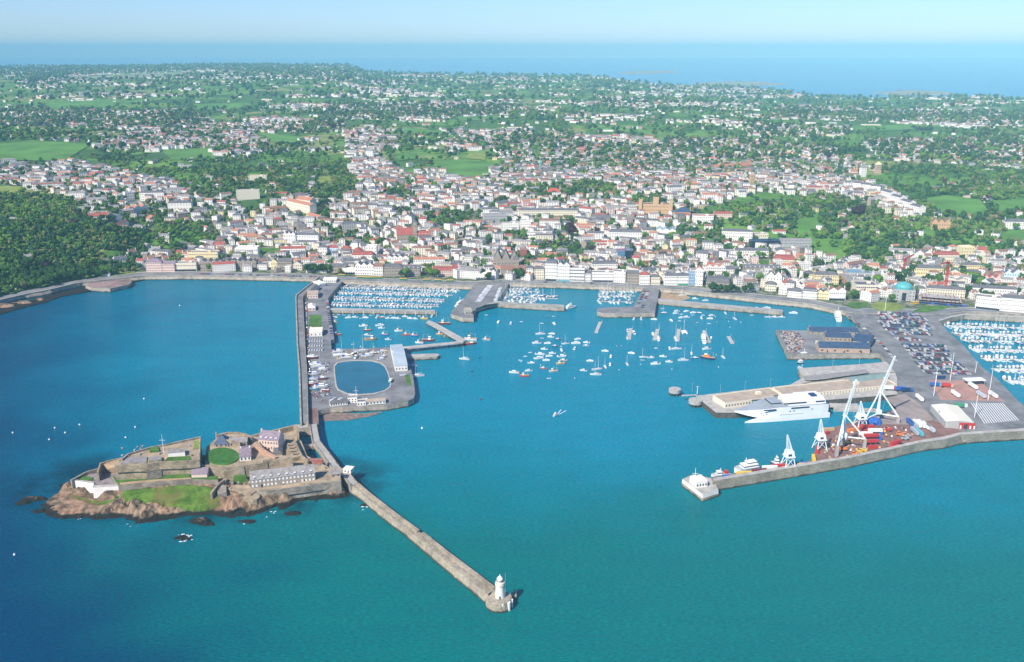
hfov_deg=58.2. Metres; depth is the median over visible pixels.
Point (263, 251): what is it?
lawn
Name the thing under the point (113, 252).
lawn
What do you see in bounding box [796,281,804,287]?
house
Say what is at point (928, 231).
pasture field
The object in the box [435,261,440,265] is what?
house
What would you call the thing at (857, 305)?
roundabout garden
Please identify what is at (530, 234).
villa
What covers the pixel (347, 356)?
motor boat
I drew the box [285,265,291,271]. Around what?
house
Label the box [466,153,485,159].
meadow field
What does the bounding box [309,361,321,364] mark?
motor boat
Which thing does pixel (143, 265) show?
house
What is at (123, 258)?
house
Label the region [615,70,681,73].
headland
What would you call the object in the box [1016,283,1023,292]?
house
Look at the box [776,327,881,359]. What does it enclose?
customs quay
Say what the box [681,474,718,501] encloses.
entrance platform
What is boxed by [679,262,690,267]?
house
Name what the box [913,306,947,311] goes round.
roundabout garden
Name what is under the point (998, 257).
house
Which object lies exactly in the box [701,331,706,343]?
motor yacht
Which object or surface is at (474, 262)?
house
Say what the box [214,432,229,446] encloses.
hall
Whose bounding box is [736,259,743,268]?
house
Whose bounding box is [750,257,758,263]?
house
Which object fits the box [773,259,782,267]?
house
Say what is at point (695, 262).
house
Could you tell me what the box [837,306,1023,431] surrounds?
harbour quay
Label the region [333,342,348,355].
sailing boat
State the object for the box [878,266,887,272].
house
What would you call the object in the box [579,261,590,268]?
house
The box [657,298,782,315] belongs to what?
drying harbour wall
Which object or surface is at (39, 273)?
tree
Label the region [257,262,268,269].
house
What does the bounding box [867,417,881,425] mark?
tarpaulin heap
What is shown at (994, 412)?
bay marking
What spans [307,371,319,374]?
motor boat
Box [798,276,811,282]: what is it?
house
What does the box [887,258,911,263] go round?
house
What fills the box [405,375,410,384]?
grass verge
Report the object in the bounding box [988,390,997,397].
trailer
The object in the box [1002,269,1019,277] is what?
house
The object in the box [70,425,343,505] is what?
castle
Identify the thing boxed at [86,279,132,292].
bay bastion
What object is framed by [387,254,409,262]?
terrace
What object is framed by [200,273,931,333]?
parked cars
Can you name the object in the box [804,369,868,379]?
covered gangway
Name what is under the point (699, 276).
house
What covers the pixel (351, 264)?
house
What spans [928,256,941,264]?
house
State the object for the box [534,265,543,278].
house
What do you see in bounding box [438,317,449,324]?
fishing boat
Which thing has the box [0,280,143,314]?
foreshore
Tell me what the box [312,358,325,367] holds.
sailing boat
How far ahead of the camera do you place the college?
1664.79 m
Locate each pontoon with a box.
[331,296,444,301]
[331,301,438,306]
[336,291,452,295]
[341,284,459,290]
[505,294,557,298]
[594,322,601,332]
[628,328,632,338]
[653,327,659,339]
[675,329,680,340]
[702,328,710,342]
[727,336,734,343]
[960,336,1023,341]
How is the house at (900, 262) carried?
on the land
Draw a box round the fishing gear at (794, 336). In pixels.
[779,331,804,352]
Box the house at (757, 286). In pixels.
[746,281,759,291]
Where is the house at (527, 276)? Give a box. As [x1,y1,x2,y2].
[521,271,532,280]
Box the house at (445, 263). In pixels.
[441,261,450,265]
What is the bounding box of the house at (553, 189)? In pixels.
[547,187,559,195]
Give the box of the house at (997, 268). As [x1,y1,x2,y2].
[994,266,1005,270]
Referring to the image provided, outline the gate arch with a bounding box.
[298,427,310,436]
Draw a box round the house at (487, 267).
[483,264,492,271]
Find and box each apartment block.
[236,189,259,199]
[248,174,267,180]
[365,244,377,254]
[502,221,518,230]
[520,218,530,230]
[957,245,974,258]
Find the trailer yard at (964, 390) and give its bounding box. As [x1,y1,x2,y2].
[928,380,1002,400]
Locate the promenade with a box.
[0,275,1023,313]
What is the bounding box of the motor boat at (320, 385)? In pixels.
[314,383,327,387]
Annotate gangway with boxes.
[790,378,811,384]
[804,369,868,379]
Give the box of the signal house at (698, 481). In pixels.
[689,474,707,487]
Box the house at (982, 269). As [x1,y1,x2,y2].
[979,267,987,273]
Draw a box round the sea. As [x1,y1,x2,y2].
[0,58,1023,661]
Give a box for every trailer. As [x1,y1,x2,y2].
[906,418,913,425]
[910,426,919,435]
[913,419,921,427]
[915,393,923,401]
[915,427,923,436]
[917,419,925,427]
[926,423,935,432]
[951,389,960,397]
[968,382,977,388]
[976,390,986,397]
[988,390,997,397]
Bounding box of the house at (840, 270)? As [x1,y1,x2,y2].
[836,267,842,273]
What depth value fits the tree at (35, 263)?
1356.37 m
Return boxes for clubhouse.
[348,394,357,402]
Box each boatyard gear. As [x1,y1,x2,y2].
[309,360,332,400]
[332,348,386,359]
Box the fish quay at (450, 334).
[426,320,464,341]
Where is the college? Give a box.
[639,196,672,215]
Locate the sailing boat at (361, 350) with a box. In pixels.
[355,338,368,351]
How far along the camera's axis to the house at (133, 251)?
1462.76 m
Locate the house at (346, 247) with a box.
[341,244,351,250]
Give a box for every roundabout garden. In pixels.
[848,301,869,308]
[871,302,904,310]
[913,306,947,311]
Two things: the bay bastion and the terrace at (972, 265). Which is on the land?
the terrace at (972, 265)
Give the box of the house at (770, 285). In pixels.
[765,279,776,290]
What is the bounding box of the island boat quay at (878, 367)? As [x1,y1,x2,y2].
[798,362,894,378]
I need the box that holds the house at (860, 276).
[856,274,864,278]
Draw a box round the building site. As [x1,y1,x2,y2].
[915,293,965,306]
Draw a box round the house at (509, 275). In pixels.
[505,270,515,279]
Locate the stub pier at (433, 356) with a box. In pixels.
[406,353,439,360]
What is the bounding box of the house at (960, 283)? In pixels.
[950,280,964,286]
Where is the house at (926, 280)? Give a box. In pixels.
[918,278,928,282]
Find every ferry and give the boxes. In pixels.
[734,391,829,422]
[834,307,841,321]
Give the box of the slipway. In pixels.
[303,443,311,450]
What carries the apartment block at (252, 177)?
on the land
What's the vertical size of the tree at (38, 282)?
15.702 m
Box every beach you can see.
[321,412,381,420]
[659,293,690,300]
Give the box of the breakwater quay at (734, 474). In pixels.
[710,461,809,481]
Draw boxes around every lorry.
[884,385,894,389]
[895,386,906,390]
[901,387,912,391]
[930,382,941,386]
[941,382,953,387]
[954,403,967,406]
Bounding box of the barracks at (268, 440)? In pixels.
[258,428,284,451]
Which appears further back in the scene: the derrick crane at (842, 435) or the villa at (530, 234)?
the villa at (530, 234)
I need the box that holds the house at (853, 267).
[849,265,860,268]
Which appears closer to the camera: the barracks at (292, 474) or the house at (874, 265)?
the barracks at (292, 474)
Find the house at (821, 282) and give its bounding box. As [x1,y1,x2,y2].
[803,279,824,284]
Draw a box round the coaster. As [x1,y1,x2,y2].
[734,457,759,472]
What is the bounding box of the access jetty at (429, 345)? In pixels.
[403,341,463,352]
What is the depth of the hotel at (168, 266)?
1390.83 m
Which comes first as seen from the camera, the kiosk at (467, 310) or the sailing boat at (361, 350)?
the sailing boat at (361, 350)
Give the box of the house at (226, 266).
[212,260,235,271]
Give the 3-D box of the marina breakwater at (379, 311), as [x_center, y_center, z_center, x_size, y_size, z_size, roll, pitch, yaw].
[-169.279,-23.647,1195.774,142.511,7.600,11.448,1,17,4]
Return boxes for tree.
[0,264,7,271]
[0,271,5,279]
[6,256,14,262]
[6,262,14,273]
[6,277,12,283]
[8,266,19,272]
[9,272,16,278]
[12,283,19,290]
[16,266,27,272]
[19,281,26,287]
[21,260,28,267]
[23,274,35,278]
[27,277,37,288]
[32,260,41,265]
[34,257,47,262]
[35,279,42,286]
[36,269,42,276]
[41,260,51,267]
[41,274,53,285]
[45,272,58,282]
[55,265,66,271]
[59,272,66,281]
[63,270,75,277]
[66,262,75,268]
[78,268,89,276]
[95,268,104,275]
[100,264,108,272]
[104,266,111,272]
[310,263,316,272]
[318,263,323,272]
[403,267,409,277]
[427,267,433,274]
[433,269,440,277]
[484,272,491,277]
[516,268,524,278]
[564,222,571,236]
[567,221,576,240]
[707,271,714,275]
[708,282,716,290]
[715,284,722,292]
[722,271,729,276]
[728,284,735,292]
[747,283,754,292]
[757,272,763,280]
[845,281,851,287]
[850,289,858,296]
[851,204,865,215]
[861,264,872,270]
[872,274,883,280]
[888,293,895,301]
[892,270,902,278]
[903,271,911,276]
[909,264,916,271]
[924,273,934,279]
[933,274,944,281]
[965,285,972,294]
[976,277,984,283]
[982,290,994,294]
[984,262,991,269]
[1016,263,1023,268]
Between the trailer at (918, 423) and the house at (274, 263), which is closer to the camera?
the trailer at (918, 423)
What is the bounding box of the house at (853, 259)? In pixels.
[848,257,857,261]
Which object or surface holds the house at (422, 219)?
on the land
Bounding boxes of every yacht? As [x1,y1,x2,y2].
[413,359,424,376]
[565,303,575,309]
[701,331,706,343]
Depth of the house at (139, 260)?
1421.46 m
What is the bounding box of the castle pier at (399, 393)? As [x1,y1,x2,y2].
[302,279,415,430]
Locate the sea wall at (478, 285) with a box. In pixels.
[0,275,1023,315]
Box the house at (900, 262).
[896,260,903,266]
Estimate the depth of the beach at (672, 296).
1275.34 m
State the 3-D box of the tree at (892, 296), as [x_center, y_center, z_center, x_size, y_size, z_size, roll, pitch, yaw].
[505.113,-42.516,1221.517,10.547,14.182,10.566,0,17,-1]
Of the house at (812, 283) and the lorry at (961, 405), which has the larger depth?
the house at (812, 283)
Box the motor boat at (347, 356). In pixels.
[341,353,353,357]
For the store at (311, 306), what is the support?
on the castle pier at (399, 393)
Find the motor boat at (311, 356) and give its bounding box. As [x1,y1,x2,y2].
[306,355,317,358]
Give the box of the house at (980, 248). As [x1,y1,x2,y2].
[975,245,987,250]
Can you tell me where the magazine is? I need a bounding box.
[273,447,282,455]
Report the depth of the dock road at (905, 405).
856.21 m
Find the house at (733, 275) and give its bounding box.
[731,272,737,283]
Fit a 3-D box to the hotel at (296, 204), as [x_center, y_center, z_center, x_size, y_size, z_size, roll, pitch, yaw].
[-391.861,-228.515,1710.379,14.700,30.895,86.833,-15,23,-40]
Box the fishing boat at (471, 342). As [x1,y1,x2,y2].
[464,338,475,344]
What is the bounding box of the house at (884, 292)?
[877,287,891,296]
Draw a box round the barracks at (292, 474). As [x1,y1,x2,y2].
[249,462,314,489]
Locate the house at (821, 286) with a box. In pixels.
[815,284,826,288]
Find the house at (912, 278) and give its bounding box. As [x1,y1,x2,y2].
[905,275,930,281]
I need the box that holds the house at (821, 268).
[809,266,830,270]
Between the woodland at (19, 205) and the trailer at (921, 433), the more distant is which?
the woodland at (19, 205)
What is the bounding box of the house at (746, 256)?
[743,253,749,261]
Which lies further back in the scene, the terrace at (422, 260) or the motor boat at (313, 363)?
the terrace at (422, 260)
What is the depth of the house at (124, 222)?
1579.44 m
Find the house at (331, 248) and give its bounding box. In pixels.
[328,244,337,254]
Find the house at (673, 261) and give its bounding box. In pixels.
[670,259,678,263]
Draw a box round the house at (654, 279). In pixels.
[650,273,659,284]
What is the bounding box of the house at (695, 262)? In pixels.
[691,259,697,265]
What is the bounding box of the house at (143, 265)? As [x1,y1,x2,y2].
[142,261,145,269]
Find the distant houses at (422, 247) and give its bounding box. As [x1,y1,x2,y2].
[0,64,1023,294]
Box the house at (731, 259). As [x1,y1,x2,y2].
[724,256,734,264]
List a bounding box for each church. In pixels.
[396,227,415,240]
[493,248,517,266]
[501,264,525,276]
[535,158,551,171]
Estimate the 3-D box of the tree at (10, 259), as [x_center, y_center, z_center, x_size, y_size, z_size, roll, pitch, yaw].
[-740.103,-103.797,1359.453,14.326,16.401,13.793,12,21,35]
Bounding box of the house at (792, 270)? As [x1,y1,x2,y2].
[788,266,796,277]
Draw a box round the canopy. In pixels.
[963,377,985,385]
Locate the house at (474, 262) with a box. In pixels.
[470,260,480,265]
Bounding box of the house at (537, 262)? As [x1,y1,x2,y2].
[535,259,544,265]
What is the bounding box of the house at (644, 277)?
[638,271,649,284]
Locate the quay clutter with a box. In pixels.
[824,426,913,458]
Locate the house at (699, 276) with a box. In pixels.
[695,265,703,285]
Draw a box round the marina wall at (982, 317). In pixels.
[938,313,1023,324]
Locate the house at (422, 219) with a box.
[419,215,426,226]
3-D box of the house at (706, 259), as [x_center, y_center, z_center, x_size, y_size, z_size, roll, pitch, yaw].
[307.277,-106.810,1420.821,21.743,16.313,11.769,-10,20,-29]
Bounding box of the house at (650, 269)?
[639,266,655,273]
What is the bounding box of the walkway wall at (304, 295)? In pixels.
[302,278,321,426]
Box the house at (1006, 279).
[1000,277,1012,282]
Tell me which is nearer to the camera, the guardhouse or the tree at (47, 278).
the guardhouse
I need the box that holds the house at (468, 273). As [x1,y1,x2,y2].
[458,267,481,278]
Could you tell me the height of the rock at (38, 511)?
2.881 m
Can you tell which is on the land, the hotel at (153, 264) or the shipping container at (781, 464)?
the hotel at (153, 264)
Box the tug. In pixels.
[770,456,780,464]
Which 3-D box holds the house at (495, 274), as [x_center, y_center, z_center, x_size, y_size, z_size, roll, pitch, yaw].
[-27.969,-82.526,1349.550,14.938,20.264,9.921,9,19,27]
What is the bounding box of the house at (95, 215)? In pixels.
[88,211,106,218]
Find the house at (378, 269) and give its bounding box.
[373,262,383,275]
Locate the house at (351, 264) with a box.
[344,261,354,266]
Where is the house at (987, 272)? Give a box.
[985,270,993,275]
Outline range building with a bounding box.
[239,445,250,460]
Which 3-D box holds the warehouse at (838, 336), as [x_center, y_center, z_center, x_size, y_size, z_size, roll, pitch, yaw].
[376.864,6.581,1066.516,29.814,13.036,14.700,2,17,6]
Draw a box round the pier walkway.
[296,278,320,424]
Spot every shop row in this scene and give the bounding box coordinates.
[592,270,613,281]
[787,287,802,297]
[802,286,817,298]
[817,288,828,299]
[827,285,845,300]
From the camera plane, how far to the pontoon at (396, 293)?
1290.72 m
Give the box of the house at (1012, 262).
[1006,259,1017,267]
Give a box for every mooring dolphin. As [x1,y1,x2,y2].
[669,387,680,396]
[689,397,702,407]
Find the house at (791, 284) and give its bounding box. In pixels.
[786,279,795,287]
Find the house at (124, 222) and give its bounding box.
[117,219,128,225]
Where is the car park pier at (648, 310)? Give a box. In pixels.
[597,285,659,317]
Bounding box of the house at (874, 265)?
[867,262,878,268]
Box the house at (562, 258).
[554,256,564,261]
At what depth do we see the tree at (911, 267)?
1350.02 m
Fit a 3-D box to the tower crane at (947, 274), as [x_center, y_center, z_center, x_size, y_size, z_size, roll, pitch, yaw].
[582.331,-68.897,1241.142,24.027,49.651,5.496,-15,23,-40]
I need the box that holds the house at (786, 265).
[782,262,791,269]
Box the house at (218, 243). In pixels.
[211,241,225,246]
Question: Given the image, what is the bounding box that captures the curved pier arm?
[476,301,563,311]
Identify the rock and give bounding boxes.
[0,303,16,307]
[10,300,34,303]
[14,500,31,504]
[21,496,46,501]
[30,509,44,512]
[34,298,45,300]
[173,535,192,540]
[189,517,211,523]
[198,522,214,525]
[237,519,255,523]
[284,511,301,515]
[511,589,516,598]
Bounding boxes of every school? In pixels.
[712,162,752,168]
[721,227,752,241]
[752,232,768,238]
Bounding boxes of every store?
[229,436,248,446]
[308,303,315,310]
[309,284,319,289]
[329,399,347,406]
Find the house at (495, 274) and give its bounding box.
[487,268,498,279]
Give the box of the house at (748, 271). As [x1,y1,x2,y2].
[739,269,754,278]
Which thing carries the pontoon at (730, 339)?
on the sea
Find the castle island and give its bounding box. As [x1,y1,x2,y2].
[40,437,349,523]
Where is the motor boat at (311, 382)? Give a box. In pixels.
[308,380,316,384]
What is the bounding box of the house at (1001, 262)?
[987,258,1006,266]
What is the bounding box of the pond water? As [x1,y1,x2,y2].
[335,361,389,393]
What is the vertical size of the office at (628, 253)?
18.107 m
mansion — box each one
[929,217,950,230]
[1002,217,1023,228]
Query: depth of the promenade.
1306.11 m
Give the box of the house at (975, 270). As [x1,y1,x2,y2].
[957,268,980,273]
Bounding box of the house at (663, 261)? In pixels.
[659,257,667,264]
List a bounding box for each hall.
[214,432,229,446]
[323,277,337,282]
[329,262,347,272]
[418,230,430,235]
[592,214,610,220]
[675,206,690,215]
[773,254,794,262]
[793,253,815,260]
[843,372,888,381]
[914,284,925,293]
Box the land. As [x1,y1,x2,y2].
[0,65,1023,315]
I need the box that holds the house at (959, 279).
[947,276,967,283]
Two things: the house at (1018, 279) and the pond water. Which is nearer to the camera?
the pond water
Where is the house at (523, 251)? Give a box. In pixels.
[520,248,526,256]
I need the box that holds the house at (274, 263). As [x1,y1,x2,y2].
[271,258,277,268]
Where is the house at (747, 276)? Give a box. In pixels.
[742,274,752,278]
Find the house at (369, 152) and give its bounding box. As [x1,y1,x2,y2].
[365,147,374,156]
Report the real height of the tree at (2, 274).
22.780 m
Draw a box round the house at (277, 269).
[274,266,281,272]
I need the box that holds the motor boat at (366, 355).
[361,353,372,356]
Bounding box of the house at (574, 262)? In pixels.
[571,259,579,265]
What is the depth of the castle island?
686.71 m
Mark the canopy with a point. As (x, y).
(975, 379)
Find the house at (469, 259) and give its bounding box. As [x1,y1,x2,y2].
[464,257,471,262]
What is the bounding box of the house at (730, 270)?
[725,265,738,276]
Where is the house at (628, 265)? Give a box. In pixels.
[626,263,636,269]
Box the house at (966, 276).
[959,274,971,283]
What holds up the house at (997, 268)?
on the land
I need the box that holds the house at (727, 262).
[713,259,730,265]
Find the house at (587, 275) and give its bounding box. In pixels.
[585,270,590,281]
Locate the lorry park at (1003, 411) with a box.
[970,402,1019,424]
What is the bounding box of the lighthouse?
[495,575,504,598]
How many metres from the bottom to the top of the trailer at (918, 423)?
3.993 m
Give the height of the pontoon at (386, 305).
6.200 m
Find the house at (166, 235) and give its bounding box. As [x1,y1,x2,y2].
[158,232,170,237]
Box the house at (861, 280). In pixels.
[851,277,875,282]
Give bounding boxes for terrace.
[33,181,63,190]
[175,260,198,270]
[199,258,225,269]
[225,257,258,269]
[235,245,259,255]
[277,257,293,269]
[280,245,305,254]
[283,231,296,243]
[296,232,320,241]
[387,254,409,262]
[413,256,444,264]
[519,207,547,218]
[548,207,577,218]
[609,229,641,240]
[663,272,676,284]
[704,262,725,276]
[742,263,780,271]
[852,181,862,187]
[861,182,872,189]
[871,184,882,191]
[880,188,896,200]
[888,247,912,257]
[890,193,906,204]
[900,198,915,208]
[910,202,925,216]
[914,263,943,275]
[932,250,959,261]
[958,261,981,268]
[970,283,1017,294]
[981,273,1000,282]
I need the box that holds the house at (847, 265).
[843,259,863,268]
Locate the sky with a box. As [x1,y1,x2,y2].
[0,0,1023,57]
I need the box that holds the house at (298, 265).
[293,260,303,269]
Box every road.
[0,272,1019,312]
[848,311,959,400]
[880,394,933,424]
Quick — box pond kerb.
[334,360,391,394]
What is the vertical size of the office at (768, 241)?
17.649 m
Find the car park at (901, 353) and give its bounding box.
[864,312,987,375]
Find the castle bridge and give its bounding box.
[309,423,357,491]
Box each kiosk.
[464,307,471,314]
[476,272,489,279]
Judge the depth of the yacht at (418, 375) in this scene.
964.65 m
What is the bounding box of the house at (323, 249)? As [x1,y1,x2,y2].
[317,244,327,254]
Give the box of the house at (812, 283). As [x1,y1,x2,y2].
[804,281,818,286]
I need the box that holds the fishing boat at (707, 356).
[700,351,714,359]
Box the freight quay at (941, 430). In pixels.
[810,408,961,461]
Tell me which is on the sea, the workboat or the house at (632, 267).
the workboat
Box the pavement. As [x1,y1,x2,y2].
[136,271,974,309]
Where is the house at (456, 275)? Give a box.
[453,268,460,278]
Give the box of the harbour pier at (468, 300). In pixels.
[451,281,508,322]
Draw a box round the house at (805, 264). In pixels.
[798,261,810,269]
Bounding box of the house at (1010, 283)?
[996,281,1020,285]
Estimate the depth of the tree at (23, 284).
1283.59 m
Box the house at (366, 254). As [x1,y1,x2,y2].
[352,250,373,259]
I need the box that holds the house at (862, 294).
[859,288,866,299]
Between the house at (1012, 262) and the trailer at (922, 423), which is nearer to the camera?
the trailer at (922, 423)
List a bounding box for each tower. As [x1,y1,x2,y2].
[413,219,417,238]
[513,252,518,265]
[749,174,754,183]
[859,163,866,176]
[874,161,881,173]
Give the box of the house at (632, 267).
[630,265,641,269]
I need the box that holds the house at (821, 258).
[817,256,825,264]
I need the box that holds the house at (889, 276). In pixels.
[885,272,894,279]
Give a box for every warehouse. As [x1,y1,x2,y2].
[384,262,402,275]
[807,326,858,334]
[816,340,869,352]
[823,331,851,341]
[853,332,874,345]
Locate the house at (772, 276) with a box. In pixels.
[767,269,781,286]
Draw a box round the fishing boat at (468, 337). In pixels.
[464,334,476,340]
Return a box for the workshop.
[307,290,318,298]
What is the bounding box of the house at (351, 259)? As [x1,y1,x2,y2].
[340,257,360,261]
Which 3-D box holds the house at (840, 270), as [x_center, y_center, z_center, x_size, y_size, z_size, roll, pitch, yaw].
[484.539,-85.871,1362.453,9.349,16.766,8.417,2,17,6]
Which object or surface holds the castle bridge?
in the sea
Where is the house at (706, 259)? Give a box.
[703,257,718,264]
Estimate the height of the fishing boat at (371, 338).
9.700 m
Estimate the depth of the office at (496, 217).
1634.26 m
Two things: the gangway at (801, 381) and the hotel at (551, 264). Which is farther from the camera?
the hotel at (551, 264)
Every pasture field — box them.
[0,140,87,160]
[45,99,116,108]
[161,148,214,159]
[193,103,254,109]
[258,132,303,142]
[393,152,416,159]
[402,127,441,134]
[434,159,495,176]
[457,115,503,120]
[851,124,912,130]
[921,228,933,238]
[926,195,988,216]
[993,198,1023,210]
[1001,229,1023,242]
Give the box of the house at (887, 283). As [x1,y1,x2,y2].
[880,279,893,285]
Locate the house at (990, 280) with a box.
[982,277,994,282]
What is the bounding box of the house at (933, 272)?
[928,269,938,275]
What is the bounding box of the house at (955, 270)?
[949,267,959,272]
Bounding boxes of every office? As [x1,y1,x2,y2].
[312,280,325,286]
[402,264,420,275]
[483,212,506,223]
[570,265,584,281]
[591,260,617,269]
[614,269,626,282]
[616,248,632,256]
[625,249,633,259]
[656,226,675,233]
[688,271,694,284]
[692,214,713,223]
[713,211,731,218]
[733,247,768,256]
[749,238,779,247]
[778,286,787,294]
[779,237,811,248]
[802,270,813,278]
[813,270,838,284]
[925,283,965,298]
[975,293,1001,310]
[1000,292,1023,312]
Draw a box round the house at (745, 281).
[743,278,756,285]
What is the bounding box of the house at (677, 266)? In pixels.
[669,263,684,269]
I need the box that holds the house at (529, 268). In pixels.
[526,264,532,272]
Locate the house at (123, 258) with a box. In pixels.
[113,254,126,261]
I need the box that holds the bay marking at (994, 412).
[971,403,1017,422]
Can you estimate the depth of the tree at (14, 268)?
1320.33 m
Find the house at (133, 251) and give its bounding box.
[126,247,137,254]
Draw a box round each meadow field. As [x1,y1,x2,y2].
[0,186,22,193]
[317,175,331,184]
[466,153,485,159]
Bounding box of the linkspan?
[825,399,875,411]
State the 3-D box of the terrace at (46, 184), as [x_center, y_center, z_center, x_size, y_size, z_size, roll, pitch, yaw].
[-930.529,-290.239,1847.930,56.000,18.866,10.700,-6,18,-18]
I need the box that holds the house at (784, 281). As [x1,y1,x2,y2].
[781,277,793,285]
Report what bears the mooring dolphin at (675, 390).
in the sea
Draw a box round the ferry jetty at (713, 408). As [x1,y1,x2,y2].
[695,373,896,417]
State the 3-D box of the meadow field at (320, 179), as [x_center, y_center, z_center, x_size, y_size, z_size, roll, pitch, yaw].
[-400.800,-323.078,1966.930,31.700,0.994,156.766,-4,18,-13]
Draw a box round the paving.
[308,409,317,422]
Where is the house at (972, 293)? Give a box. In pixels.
[968,290,979,299]
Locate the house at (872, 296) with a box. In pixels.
[865,289,879,301]
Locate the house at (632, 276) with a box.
[626,269,638,283]
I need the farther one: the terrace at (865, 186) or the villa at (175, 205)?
the terrace at (865, 186)
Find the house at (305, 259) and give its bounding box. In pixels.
[301,256,310,264]
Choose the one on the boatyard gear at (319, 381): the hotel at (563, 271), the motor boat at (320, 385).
the motor boat at (320, 385)
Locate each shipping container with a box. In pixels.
[736,471,751,473]
[751,468,766,471]
[762,465,777,468]
[772,463,786,466]
[790,461,805,464]
[815,445,818,453]
[821,427,834,430]
[847,427,859,431]
[858,431,872,434]
[859,424,874,427]
[864,433,878,436]
[866,445,877,448]
[867,439,878,442]
[868,428,882,431]
[890,439,901,444]
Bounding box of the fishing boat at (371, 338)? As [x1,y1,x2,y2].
[364,334,376,340]
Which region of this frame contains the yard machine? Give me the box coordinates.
[839,445,847,450]
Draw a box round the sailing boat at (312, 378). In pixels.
[306,366,317,379]
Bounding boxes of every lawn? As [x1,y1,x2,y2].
[100,249,127,256]
[260,248,279,256]
[309,315,321,326]
[758,260,772,263]
[794,217,818,234]
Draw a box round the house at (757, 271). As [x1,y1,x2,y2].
[754,269,762,278]
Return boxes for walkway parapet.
[295,277,319,425]
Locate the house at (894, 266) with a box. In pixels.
[888,264,900,269]
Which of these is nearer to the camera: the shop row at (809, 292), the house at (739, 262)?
the shop row at (809, 292)
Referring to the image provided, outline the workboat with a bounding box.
[711,469,730,476]
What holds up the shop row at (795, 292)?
on the land
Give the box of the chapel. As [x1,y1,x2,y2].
[912,249,931,257]
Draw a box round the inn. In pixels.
[355,261,373,274]
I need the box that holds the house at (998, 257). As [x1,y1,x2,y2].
[993,255,1003,258]
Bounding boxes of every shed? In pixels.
[191,467,208,477]
[309,327,323,336]
[365,398,385,404]
[390,344,407,370]
[930,404,975,428]
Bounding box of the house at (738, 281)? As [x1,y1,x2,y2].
[733,276,742,286]
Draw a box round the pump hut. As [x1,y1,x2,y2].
[343,465,354,477]
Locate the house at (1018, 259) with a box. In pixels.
[1016,257,1023,262]
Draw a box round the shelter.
[308,458,322,463]
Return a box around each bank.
[706,275,730,290]
[840,273,854,289]
[843,268,871,278]
[851,281,876,296]
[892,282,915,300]
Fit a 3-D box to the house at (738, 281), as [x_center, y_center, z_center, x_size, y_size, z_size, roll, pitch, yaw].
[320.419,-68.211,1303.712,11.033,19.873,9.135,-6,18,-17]
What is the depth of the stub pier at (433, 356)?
1017.80 m
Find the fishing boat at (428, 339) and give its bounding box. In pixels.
[421,334,433,341]
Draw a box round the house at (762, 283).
[760,279,765,286]
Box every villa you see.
[122,190,134,198]
[124,203,148,214]
[167,199,192,212]
[526,231,551,239]
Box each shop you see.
[341,267,355,273]
[677,272,688,284]
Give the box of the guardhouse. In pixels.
[330,469,340,476]
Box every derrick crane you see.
[834,379,866,456]
[863,355,899,423]
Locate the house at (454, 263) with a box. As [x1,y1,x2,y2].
[451,261,462,264]
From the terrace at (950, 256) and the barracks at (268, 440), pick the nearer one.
the barracks at (268, 440)
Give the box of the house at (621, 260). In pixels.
[618,257,626,263]
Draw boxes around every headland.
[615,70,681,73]
[693,81,789,85]
[875,90,953,95]
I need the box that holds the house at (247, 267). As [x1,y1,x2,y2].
[242,263,252,271]
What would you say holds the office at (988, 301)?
on the land
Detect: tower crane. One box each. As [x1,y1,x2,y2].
[903,254,913,268]
[941,261,949,286]
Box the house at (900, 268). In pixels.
[895,265,904,271]
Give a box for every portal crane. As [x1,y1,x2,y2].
[781,435,795,466]
[812,419,827,450]
[853,401,867,428]
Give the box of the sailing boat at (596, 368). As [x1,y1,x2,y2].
[592,359,602,369]
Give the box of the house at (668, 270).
[659,268,674,277]
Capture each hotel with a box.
[139,190,165,200]
[145,257,165,271]
[162,260,177,271]
[187,250,219,258]
[286,197,316,212]
[296,195,316,205]
[306,211,323,220]
[432,266,459,275]
[539,217,559,228]
[545,258,557,280]
[557,260,570,280]
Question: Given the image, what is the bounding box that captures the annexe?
[357,398,365,405]
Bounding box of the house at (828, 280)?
[822,277,831,283]
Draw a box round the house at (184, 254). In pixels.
[181,250,187,257]
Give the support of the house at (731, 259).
on the land
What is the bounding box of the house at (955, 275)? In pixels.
[945,271,967,277]
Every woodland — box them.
[0,62,1023,110]
[0,97,1023,161]
[0,152,1023,272]
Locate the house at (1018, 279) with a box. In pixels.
[1013,276,1023,282]
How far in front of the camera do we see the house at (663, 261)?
1405.84 m
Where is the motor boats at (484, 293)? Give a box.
[332,285,1013,351]
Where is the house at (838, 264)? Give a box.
[833,260,843,269]
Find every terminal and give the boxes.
[713,387,779,407]
[772,377,896,394]
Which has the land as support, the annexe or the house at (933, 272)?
the house at (933, 272)
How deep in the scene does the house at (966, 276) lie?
1310.15 m
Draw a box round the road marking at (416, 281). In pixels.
[4,273,974,309]
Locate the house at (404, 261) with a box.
[401,258,407,263]
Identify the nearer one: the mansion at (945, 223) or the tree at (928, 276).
the tree at (928, 276)
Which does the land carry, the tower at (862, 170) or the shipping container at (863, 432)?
the tower at (862, 170)
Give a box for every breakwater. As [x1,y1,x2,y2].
[329,308,434,314]
[350,482,511,612]
[712,428,1023,490]
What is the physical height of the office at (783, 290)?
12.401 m
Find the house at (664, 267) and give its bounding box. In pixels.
[661,264,669,270]
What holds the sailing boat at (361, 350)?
on the boatyard gear at (359, 353)
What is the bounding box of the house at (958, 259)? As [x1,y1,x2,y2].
[954,256,965,265]
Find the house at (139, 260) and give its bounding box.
[135,258,144,263]

